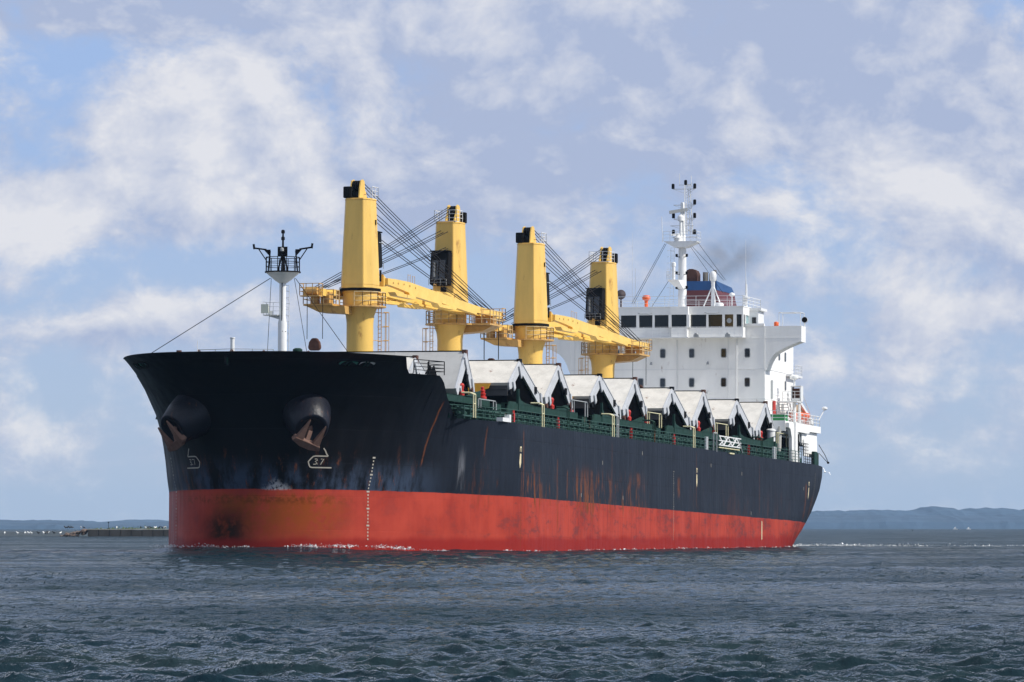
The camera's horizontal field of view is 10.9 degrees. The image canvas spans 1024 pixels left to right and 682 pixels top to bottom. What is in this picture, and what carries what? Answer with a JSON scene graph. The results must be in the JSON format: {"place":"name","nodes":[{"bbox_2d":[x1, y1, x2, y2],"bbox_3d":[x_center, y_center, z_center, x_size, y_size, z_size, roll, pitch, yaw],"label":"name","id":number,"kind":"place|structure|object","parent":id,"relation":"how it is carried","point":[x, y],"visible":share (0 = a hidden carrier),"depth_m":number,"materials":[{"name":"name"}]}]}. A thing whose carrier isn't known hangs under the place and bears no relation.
{"place":"outdoors","nodes":[
{"label":"outdoors","id":0,"kind":"place"},
{"bbox_2d":[0,531,87,535],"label":"sand spit","id":1,"kind":"structure","parent":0,"point":[34,533],"depth_m":1098.97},
{"bbox_2d":[0,520,168,528],"bbox_3d":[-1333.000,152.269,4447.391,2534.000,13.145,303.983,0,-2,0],"label":"hills","id":2,"kind":"structure","parent":0,"point":[33,524],"depth_m":4361.22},
{"bbox_2d":[0,529,1023,681],"bbox_3d":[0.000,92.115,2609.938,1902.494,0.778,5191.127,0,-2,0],"label":"water","id":3,"kind":"structure","parent":0,"point":[108,609],"depth_m":117.49,"materials":[{"name":"liquid"}]},
{"bbox_2d":[123,174,828,550],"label":"cargo ship","id":4,"kind":"object","parent":3,"relation":"on","point":[651,428],"visible":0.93,"depth_m":421.85,"materials":[{"name":"paint"}]},
{"bbox_2d":[788,405,809,424],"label":"rescue boat","id":5,"kind":"object","parent":4,"relation":"on","point":[804,419],"visible":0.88,"depth_m":521.69,"materials":[{"name":"orange paint"}]},
{"bbox_2d":[0,0,1023,521],"label":"sky","id":6,"kind":"structure","parent":0,"point":[858,165],"materials":[{"name":"blue"}]},
{"bbox_2d":[6,506,1023,522],"bbox_3d":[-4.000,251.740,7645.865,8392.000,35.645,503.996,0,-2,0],"label":"hills","id":7,"kind":"structure","parent":0,"point":[937,510],"depth_m":7625.30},
{"bbox_2d":[105,514,1023,528],"bbox_3d":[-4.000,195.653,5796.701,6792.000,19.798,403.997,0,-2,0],"label":"hills","id":8,"kind":"structure","parent":0,"point":[880,521],"depth_m":5642.10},
{"label":"open water","id":9,"kind":"structure","parent":0,"visible":0},
{"bbox_2d":[88,526,168,535],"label":"breakwater","id":10,"kind":"object","parent":9,"relation":"in","point":[137,531],"visible":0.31,"depth_m":1089.82,"materials":[{"name":"stone"}]},
{"bbox_2d":[154,543,1023,550],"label":"foam","id":11,"kind":"object","parent":9,"relation":"on","point":[335,545],"visible":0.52,"depth_m":402.57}
]}

